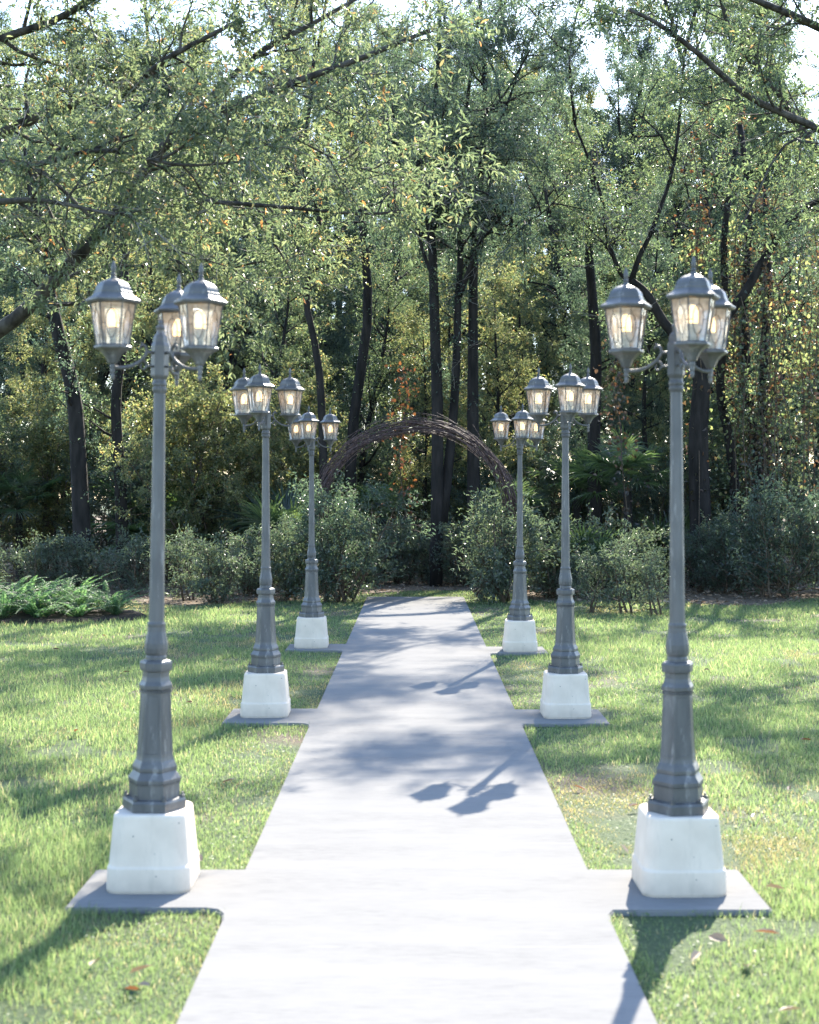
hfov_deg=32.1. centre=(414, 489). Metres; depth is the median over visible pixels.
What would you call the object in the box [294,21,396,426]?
woodland tree
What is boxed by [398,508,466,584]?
shrub
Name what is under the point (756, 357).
woodland tree
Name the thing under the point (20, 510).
fan palm
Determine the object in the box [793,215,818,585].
climbing vine
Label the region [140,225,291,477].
woodland tree
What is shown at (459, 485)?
understorey bush
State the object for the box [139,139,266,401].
woodland tree
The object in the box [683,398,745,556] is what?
understorey bush
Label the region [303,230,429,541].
woodland tree
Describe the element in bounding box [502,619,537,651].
concrete plinth
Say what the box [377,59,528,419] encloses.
woodland tree
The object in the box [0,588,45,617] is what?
fern
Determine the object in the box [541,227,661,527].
woodland tree
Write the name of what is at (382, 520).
fan palm
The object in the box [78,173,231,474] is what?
woodland tree
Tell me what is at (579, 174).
woodland tree
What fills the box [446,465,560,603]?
shrub
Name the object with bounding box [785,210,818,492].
woodland tree
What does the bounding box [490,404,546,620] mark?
lamp post
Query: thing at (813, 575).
shrub
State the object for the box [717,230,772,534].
climbing vine
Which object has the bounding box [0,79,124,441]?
woodland tree
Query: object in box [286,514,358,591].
shrub
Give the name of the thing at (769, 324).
climbing vine
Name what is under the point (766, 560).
shrub
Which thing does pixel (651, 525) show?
fan palm
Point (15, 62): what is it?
woodland tree
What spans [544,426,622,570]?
understorey bush
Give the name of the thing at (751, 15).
woodland tree
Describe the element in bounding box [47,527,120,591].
shrub
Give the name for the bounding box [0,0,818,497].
sky
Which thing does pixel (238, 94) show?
woodland tree
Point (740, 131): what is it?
slender tree
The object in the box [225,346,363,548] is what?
understorey bush
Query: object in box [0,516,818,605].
forest floor
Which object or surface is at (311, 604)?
lamp post
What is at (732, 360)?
climbing vine
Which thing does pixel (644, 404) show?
woodland tree
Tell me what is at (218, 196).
woodland tree
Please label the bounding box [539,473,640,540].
understorey bush
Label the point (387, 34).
woodland tree
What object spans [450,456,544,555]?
understorey bush
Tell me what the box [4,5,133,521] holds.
woodland tree
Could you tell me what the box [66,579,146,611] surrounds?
fern
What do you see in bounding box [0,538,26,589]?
shrub
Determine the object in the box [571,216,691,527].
woodland tree
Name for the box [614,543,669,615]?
shrub
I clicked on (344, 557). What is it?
shrub
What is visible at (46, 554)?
shrub
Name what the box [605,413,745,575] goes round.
understorey bush
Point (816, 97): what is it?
woodland tree
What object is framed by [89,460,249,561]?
fan palm
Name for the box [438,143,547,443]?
woodland tree
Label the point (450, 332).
woodland tree
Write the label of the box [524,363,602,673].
lamp post
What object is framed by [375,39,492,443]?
woodland tree
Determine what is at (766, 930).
fallen leaf
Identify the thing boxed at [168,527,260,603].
shrub
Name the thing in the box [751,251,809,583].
climbing vine
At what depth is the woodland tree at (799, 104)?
41.97 m
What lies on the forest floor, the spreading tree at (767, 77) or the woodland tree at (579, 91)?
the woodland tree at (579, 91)
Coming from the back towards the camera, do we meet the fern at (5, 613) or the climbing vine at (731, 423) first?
the climbing vine at (731, 423)
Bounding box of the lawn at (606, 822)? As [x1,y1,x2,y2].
[0,500,818,1023]
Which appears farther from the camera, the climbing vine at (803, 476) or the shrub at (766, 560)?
the climbing vine at (803, 476)
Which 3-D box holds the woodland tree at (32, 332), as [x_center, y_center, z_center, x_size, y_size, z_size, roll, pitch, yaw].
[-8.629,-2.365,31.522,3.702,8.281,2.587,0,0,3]
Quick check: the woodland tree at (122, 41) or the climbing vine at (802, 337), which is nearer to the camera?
the climbing vine at (802, 337)
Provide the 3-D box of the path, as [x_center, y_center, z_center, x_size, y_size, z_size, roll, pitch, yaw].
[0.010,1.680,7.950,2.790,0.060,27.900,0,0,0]
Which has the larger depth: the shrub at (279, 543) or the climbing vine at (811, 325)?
the climbing vine at (811, 325)
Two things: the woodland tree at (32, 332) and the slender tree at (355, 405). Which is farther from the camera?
the woodland tree at (32, 332)
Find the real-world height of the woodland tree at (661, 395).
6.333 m
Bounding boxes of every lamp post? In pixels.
[85,260,227,812]
[229,364,304,672]
[286,406,340,617]
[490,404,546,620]
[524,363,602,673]
[600,256,735,816]
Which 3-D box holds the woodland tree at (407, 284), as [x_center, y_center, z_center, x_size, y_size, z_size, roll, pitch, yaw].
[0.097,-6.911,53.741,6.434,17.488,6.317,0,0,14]
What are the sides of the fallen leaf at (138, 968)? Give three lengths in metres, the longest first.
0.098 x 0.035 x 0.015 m
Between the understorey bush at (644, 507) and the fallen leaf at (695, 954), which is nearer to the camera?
the fallen leaf at (695, 954)
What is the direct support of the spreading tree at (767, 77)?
on the lawn at (606, 822)
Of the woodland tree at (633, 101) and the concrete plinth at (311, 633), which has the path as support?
the concrete plinth at (311, 633)
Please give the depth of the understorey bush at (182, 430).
25.28 m
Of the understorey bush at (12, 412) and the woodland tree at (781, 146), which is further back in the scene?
the woodland tree at (781, 146)
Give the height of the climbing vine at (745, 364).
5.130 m
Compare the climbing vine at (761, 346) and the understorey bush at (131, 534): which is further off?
the understorey bush at (131, 534)
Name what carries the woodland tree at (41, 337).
on the forest floor
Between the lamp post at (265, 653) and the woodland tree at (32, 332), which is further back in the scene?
the woodland tree at (32, 332)
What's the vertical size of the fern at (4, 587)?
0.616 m
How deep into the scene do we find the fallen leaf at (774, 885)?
5.85 m
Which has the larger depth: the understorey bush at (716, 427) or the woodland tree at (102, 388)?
the woodland tree at (102, 388)
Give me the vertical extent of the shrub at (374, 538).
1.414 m
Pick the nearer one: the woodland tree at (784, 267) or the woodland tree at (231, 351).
the woodland tree at (231, 351)
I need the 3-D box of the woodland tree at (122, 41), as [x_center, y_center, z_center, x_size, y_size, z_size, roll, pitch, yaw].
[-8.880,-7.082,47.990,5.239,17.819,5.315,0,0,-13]
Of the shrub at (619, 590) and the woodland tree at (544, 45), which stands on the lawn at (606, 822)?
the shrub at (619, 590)
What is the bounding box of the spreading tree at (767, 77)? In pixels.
[568,0,818,272]
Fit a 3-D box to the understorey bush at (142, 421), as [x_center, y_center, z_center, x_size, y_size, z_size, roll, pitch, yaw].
[-4.121,-0.361,26.534,3.991,4.175,2.557,0,0,-2]
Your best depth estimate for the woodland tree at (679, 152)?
52.74 m
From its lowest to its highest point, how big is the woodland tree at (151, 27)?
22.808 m
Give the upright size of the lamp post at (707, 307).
2.272 m
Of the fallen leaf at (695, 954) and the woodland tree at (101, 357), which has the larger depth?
the woodland tree at (101, 357)
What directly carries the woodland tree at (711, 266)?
on the forest floor
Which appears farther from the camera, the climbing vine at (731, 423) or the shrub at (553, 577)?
the climbing vine at (731, 423)
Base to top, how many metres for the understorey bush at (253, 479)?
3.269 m
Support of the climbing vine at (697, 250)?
attached to the forked tree at (699, 418)
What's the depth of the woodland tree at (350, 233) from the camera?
44.71 m
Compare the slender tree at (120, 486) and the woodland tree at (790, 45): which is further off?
the woodland tree at (790, 45)
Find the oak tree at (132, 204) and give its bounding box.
[0,0,533,379]
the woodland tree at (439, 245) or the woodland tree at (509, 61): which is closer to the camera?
the woodland tree at (439, 245)
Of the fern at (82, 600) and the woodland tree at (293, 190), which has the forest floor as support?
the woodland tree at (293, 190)
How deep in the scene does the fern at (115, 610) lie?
18.38 m
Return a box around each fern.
[0,575,70,609]
[0,575,106,610]
[0,576,86,598]
[0,579,13,600]
[0,580,43,599]
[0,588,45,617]
[0,590,77,617]
[1,573,81,613]
[32,589,122,616]
[36,587,123,612]
[40,571,117,608]
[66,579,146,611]
[80,587,145,614]
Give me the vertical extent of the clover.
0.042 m
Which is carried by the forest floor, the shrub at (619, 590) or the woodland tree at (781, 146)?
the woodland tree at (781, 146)
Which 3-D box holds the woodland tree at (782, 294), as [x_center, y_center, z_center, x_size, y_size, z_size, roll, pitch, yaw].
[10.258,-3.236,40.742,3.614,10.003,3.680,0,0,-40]
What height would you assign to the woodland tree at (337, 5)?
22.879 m
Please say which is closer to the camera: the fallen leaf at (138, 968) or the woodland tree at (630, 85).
the fallen leaf at (138, 968)
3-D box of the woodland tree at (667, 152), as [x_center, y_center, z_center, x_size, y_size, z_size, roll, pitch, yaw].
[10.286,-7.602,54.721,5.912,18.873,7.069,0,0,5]
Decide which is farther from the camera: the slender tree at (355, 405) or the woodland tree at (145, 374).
the woodland tree at (145, 374)
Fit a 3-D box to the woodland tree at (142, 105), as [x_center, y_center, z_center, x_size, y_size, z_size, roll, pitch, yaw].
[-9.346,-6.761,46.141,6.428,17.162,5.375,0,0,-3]
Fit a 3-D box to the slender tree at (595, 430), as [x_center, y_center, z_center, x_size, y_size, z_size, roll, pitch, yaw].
[3.587,-2.438,26.265,2.463,8.376,1.512,0,0,35]
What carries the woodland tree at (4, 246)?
on the forest floor
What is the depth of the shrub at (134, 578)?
22.54 m
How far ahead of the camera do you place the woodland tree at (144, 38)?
47.56 m
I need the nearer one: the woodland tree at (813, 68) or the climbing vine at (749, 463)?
the climbing vine at (749, 463)
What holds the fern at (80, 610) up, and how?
on the planting bed
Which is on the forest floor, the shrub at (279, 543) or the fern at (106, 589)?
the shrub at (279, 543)
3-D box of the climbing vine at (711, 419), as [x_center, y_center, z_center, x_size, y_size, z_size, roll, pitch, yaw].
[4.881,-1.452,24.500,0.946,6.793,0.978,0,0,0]
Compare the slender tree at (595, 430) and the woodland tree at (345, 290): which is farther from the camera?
the woodland tree at (345, 290)
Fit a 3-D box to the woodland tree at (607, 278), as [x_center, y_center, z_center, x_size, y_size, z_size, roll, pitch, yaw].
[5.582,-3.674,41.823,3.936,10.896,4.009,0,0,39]
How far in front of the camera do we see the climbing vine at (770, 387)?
24.99 m
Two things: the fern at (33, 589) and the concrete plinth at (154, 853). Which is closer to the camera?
the concrete plinth at (154, 853)
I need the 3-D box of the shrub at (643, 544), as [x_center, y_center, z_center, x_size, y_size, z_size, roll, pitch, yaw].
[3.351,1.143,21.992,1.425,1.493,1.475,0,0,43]
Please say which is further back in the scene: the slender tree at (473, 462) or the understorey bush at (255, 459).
the understorey bush at (255, 459)
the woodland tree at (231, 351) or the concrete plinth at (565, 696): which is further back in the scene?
the woodland tree at (231, 351)
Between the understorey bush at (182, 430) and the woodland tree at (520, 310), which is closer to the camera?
the understorey bush at (182, 430)
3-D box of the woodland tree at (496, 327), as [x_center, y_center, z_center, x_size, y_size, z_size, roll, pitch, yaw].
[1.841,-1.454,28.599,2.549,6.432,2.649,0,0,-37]
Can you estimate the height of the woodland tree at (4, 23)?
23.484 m
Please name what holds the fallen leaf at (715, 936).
on the lawn at (606, 822)
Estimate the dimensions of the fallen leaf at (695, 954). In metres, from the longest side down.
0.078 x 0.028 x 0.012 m
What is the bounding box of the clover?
[0,669,818,1023]
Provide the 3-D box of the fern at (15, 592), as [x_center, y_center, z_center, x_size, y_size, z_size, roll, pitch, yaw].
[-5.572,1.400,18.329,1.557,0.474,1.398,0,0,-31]
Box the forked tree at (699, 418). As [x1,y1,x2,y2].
[496,0,818,587]
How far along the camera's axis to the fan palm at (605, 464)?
24.59 m
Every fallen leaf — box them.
[88,958,98,965]
[124,986,139,989]
[130,964,151,972]
[138,981,149,985]
[691,950,700,960]
[709,932,726,940]
[754,928,779,933]
[766,884,784,888]
[779,1006,801,1010]
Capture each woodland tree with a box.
[0,0,50,387]
[0,14,27,277]
[0,21,33,105]
[0,68,95,498]
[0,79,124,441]
[0,98,91,430]
[0,110,109,540]
[0,145,84,405]
[0,189,56,521]
[0,200,108,564]
[0,275,22,351]
[0,282,26,523]
[0,288,95,571]
[2,26,74,374]
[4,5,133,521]
[17,252,111,569]
[40,68,211,465]
[54,49,174,411]
[57,139,144,534]
[72,0,241,402]
[72,31,220,455]
[77,13,212,406]
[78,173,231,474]
[97,0,243,455]
[106,0,245,435]
[108,113,209,434]
[113,293,229,568]
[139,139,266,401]
[139,190,248,542]
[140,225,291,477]
[150,43,273,532]
[156,137,286,472]
[173,118,328,457]
[205,215,338,568]
[209,0,346,447]
[213,81,339,460]
[228,95,360,407]
[230,0,376,432]
[244,115,372,433]
[249,255,361,492]
[254,42,424,413]
[293,38,419,527]
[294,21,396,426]
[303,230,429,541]
[305,164,456,483]
[307,0,417,524]
[308,96,451,460]
[317,167,416,527]
[326,9,464,399]
[331,175,430,550]
[341,102,484,438]
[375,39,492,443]
[376,300,483,570]
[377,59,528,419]
[384,0,540,463]
[389,43,553,458]
[389,205,516,475]
[397,243,513,530]
[403,18,555,471]
[418,253,560,568]
[419,0,604,528]
[423,59,582,468]
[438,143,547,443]
[478,232,577,499]
[480,7,633,459]
[483,59,623,439]
[494,112,622,541]
[516,0,703,442]
[516,84,612,451]
[523,47,607,447]
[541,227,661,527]
[549,156,676,441]
[551,188,684,537]
[552,76,678,520]
[557,23,703,536]
[566,46,705,477]
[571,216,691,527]
[601,103,742,522]
[601,165,706,571]
[604,18,726,517]
[606,271,724,566]
[616,67,717,451]
[631,67,785,469]
[633,143,715,469]
[638,85,782,552]
[640,69,720,456]
[640,210,790,505]
[647,0,813,392]
[651,0,789,385]
[653,0,818,418]
[688,223,814,489]
[694,1,818,420]
[709,216,818,538]
[712,86,818,506]
[724,207,818,465]
[752,144,818,471]
[754,176,818,553]
[755,134,818,421]
[772,84,817,489]
[780,296,818,525]
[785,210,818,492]
[787,32,818,198]
[805,82,818,224]
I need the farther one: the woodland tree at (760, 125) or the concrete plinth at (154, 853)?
the woodland tree at (760, 125)
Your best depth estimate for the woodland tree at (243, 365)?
34.14 m
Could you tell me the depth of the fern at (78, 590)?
18.72 m
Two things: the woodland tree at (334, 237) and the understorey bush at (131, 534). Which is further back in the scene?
the woodland tree at (334, 237)
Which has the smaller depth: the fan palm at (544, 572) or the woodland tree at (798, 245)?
the fan palm at (544, 572)
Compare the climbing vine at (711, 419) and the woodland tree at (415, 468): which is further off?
the woodland tree at (415, 468)
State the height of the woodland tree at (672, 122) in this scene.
11.389 m
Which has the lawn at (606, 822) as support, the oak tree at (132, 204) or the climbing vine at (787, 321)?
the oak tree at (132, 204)
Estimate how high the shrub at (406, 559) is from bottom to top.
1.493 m
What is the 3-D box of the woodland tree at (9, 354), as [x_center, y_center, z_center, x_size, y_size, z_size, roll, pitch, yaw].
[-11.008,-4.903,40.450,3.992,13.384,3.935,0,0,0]
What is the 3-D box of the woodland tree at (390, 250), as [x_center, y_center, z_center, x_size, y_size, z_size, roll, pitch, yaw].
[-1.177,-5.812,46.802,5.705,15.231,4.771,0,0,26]
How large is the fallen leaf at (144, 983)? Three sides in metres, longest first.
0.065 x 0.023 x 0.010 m
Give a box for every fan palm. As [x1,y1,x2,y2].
[0,458,69,580]
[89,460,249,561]
[183,474,375,559]
[351,471,419,578]
[480,477,556,551]
[510,551,581,585]
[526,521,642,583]
[527,442,632,577]
[569,422,688,584]
[613,501,720,574]
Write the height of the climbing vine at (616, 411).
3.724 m
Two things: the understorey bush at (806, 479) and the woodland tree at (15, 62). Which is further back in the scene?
the woodland tree at (15, 62)
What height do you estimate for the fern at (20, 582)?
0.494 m
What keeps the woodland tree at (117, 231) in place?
on the forest floor
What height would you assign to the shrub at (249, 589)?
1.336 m
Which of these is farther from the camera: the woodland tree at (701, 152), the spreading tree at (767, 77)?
the woodland tree at (701, 152)
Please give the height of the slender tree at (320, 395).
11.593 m
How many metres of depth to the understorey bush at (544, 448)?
32.15 m
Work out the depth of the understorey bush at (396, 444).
30.02 m
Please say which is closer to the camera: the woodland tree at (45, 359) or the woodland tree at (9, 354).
the woodland tree at (45, 359)
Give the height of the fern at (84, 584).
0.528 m
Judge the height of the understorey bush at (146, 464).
3.279 m
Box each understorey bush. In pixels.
[0,363,110,568]
[0,378,131,577]
[0,403,40,552]
[30,406,193,580]
[96,361,287,581]
[96,362,297,579]
[99,474,148,569]
[210,417,303,572]
[221,407,294,564]
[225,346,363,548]
[328,425,396,545]
[334,402,461,566]
[368,425,461,560]
[387,372,504,568]
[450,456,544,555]
[480,417,635,575]
[490,398,561,560]
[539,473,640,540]
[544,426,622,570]
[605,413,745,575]
[606,436,727,577]
[666,342,812,576]
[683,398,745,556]
[752,447,818,580]
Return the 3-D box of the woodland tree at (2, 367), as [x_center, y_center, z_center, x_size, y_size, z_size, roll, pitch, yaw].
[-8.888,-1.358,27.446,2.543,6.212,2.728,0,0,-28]
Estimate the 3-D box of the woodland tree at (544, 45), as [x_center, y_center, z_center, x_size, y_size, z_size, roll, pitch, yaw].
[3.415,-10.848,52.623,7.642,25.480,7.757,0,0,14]
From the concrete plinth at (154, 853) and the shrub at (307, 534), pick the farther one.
the shrub at (307, 534)
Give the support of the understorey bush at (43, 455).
on the forest floor
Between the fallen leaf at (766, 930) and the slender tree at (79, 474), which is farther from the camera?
the slender tree at (79, 474)
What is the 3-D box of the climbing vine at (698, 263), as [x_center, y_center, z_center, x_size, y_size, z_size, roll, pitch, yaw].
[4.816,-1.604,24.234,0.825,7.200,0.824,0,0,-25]
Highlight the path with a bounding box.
[65,597,771,1023]
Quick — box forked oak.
[307,0,638,586]
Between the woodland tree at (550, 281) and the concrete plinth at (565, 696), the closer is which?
the concrete plinth at (565, 696)
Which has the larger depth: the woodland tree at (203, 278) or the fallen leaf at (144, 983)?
the woodland tree at (203, 278)
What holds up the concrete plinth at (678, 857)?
on the path
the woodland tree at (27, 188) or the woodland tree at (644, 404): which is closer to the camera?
the woodland tree at (644, 404)
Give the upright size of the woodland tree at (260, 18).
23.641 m
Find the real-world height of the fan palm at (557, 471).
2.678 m
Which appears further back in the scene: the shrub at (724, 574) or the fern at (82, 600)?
the shrub at (724, 574)
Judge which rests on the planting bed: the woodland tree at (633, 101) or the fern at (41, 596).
the fern at (41, 596)
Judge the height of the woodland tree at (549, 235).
12.291 m
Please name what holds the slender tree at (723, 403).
on the forest floor
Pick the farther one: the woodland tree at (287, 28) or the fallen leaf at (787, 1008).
the woodland tree at (287, 28)
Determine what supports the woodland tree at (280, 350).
on the forest floor
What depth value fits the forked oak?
23.80 m
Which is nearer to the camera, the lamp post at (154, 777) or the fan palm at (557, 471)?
the lamp post at (154, 777)
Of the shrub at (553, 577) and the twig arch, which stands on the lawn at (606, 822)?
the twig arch
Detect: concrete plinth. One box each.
[106,801,199,893]
[240,669,290,717]
[294,616,328,648]
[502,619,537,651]
[540,670,590,718]
[631,803,726,897]
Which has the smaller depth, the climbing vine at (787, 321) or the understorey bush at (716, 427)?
the climbing vine at (787, 321)
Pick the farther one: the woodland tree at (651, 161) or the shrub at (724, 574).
the woodland tree at (651, 161)
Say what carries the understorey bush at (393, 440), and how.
on the forest floor
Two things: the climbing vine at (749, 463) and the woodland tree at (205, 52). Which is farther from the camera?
the woodland tree at (205, 52)
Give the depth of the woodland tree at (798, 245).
47.20 m
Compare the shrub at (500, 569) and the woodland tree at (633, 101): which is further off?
the woodland tree at (633, 101)
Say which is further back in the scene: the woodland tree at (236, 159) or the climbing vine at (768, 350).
the woodland tree at (236, 159)
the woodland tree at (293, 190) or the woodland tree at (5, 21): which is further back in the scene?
the woodland tree at (5, 21)
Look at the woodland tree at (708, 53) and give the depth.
56.53 m
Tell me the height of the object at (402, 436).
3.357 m
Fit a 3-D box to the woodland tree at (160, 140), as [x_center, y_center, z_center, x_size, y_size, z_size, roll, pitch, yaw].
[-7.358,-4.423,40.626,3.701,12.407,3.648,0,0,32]
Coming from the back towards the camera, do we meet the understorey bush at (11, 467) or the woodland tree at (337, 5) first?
the woodland tree at (337, 5)
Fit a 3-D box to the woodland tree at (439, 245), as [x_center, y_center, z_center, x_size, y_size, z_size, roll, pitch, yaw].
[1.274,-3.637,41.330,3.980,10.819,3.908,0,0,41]
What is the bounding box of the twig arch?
[314,413,523,599]
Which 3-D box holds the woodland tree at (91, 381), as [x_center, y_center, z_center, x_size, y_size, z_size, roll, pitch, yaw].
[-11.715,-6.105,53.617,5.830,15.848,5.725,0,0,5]
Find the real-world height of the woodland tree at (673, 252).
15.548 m
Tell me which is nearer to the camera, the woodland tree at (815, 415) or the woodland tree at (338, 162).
the woodland tree at (815, 415)
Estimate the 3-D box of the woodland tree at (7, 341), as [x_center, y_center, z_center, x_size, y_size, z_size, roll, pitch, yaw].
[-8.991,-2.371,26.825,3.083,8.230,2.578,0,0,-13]
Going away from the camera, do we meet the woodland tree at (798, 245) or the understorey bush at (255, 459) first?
the understorey bush at (255, 459)
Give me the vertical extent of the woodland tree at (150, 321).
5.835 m
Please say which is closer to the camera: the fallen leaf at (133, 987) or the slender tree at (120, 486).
the fallen leaf at (133, 987)
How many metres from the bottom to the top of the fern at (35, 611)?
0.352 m
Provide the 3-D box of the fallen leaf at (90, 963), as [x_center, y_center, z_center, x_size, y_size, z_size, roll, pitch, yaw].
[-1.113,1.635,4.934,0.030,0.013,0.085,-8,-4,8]
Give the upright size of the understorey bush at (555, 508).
3.235 m
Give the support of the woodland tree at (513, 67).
on the forest floor
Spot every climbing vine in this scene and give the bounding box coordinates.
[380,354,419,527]
[593,339,650,535]
[669,131,715,391]
[671,205,722,568]
[672,185,724,587]
[682,194,723,531]
[708,317,765,576]
[716,191,761,584]
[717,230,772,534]
[724,290,773,587]
[727,238,790,514]
[735,225,789,580]
[737,198,800,508]
[747,291,801,566]
[750,293,811,587]
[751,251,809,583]
[756,287,801,577]
[772,233,818,587]
[782,292,818,583]
[787,247,818,583]
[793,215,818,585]
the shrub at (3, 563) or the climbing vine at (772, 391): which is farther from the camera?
the climbing vine at (772, 391)
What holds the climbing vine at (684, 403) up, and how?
attached to the forked tree at (699, 418)
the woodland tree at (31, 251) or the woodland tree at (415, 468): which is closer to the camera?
the woodland tree at (415, 468)
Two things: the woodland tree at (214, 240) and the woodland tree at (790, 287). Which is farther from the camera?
the woodland tree at (214, 240)
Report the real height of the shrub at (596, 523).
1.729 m
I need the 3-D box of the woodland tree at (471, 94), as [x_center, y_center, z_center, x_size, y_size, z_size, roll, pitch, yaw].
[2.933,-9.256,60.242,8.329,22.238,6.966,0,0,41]
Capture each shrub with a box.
[0,526,82,591]
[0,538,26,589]
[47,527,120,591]
[84,523,171,596]
[142,523,216,600]
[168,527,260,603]
[215,524,287,595]
[218,500,337,601]
[270,468,435,603]
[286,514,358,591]
[348,516,407,586]
[356,513,429,583]
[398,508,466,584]
[420,513,491,586]
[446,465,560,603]
[525,523,595,598]
[546,503,648,595]
[570,538,623,612]
[576,529,655,613]
[580,516,685,599]
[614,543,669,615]
[656,509,750,592]
[684,498,788,595]
[698,458,818,600]
[761,473,818,591]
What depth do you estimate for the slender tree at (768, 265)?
25.94 m
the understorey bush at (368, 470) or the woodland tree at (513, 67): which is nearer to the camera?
the understorey bush at (368, 470)
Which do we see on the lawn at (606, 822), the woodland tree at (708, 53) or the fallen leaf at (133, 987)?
the fallen leaf at (133, 987)
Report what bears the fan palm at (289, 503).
on the forest floor
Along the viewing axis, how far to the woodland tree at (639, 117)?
47.23 m
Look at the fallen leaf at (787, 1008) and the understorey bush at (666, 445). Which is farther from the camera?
the understorey bush at (666, 445)
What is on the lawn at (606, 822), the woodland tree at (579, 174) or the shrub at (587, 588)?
the shrub at (587, 588)
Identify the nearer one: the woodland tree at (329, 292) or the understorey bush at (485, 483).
the understorey bush at (485, 483)
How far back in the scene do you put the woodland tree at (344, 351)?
41.02 m
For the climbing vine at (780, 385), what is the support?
attached to the slender tree at (723, 403)
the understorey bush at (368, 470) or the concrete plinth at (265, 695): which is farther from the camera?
the understorey bush at (368, 470)
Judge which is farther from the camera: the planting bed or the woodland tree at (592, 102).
the woodland tree at (592, 102)
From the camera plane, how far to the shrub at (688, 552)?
23.08 m
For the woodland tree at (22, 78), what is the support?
on the forest floor
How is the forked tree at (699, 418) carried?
on the forest floor
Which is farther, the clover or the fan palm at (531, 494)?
the fan palm at (531, 494)
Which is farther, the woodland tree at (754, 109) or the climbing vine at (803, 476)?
the woodland tree at (754, 109)
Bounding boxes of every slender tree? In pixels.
[0,113,101,587]
[39,182,172,586]
[248,0,376,532]
[299,0,416,570]
[408,0,528,584]
[541,129,668,566]
[675,135,796,580]
[688,101,803,581]
[740,169,818,575]
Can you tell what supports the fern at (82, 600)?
on the planting bed
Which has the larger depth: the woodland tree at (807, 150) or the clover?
the woodland tree at (807, 150)
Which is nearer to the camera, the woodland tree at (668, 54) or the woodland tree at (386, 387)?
the woodland tree at (386, 387)
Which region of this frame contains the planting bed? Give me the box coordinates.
[0,609,146,624]
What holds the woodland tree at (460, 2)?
on the forest floor
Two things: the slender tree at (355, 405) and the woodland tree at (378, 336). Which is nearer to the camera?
the slender tree at (355, 405)
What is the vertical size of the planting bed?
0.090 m
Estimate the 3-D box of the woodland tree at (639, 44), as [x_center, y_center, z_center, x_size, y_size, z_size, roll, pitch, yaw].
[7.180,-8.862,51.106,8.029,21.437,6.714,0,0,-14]
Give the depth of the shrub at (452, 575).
24.43 m
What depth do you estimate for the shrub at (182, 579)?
21.29 m
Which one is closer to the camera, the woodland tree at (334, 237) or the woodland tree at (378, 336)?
the woodland tree at (378, 336)
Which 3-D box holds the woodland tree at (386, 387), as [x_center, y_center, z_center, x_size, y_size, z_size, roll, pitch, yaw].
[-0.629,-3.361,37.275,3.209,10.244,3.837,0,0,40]

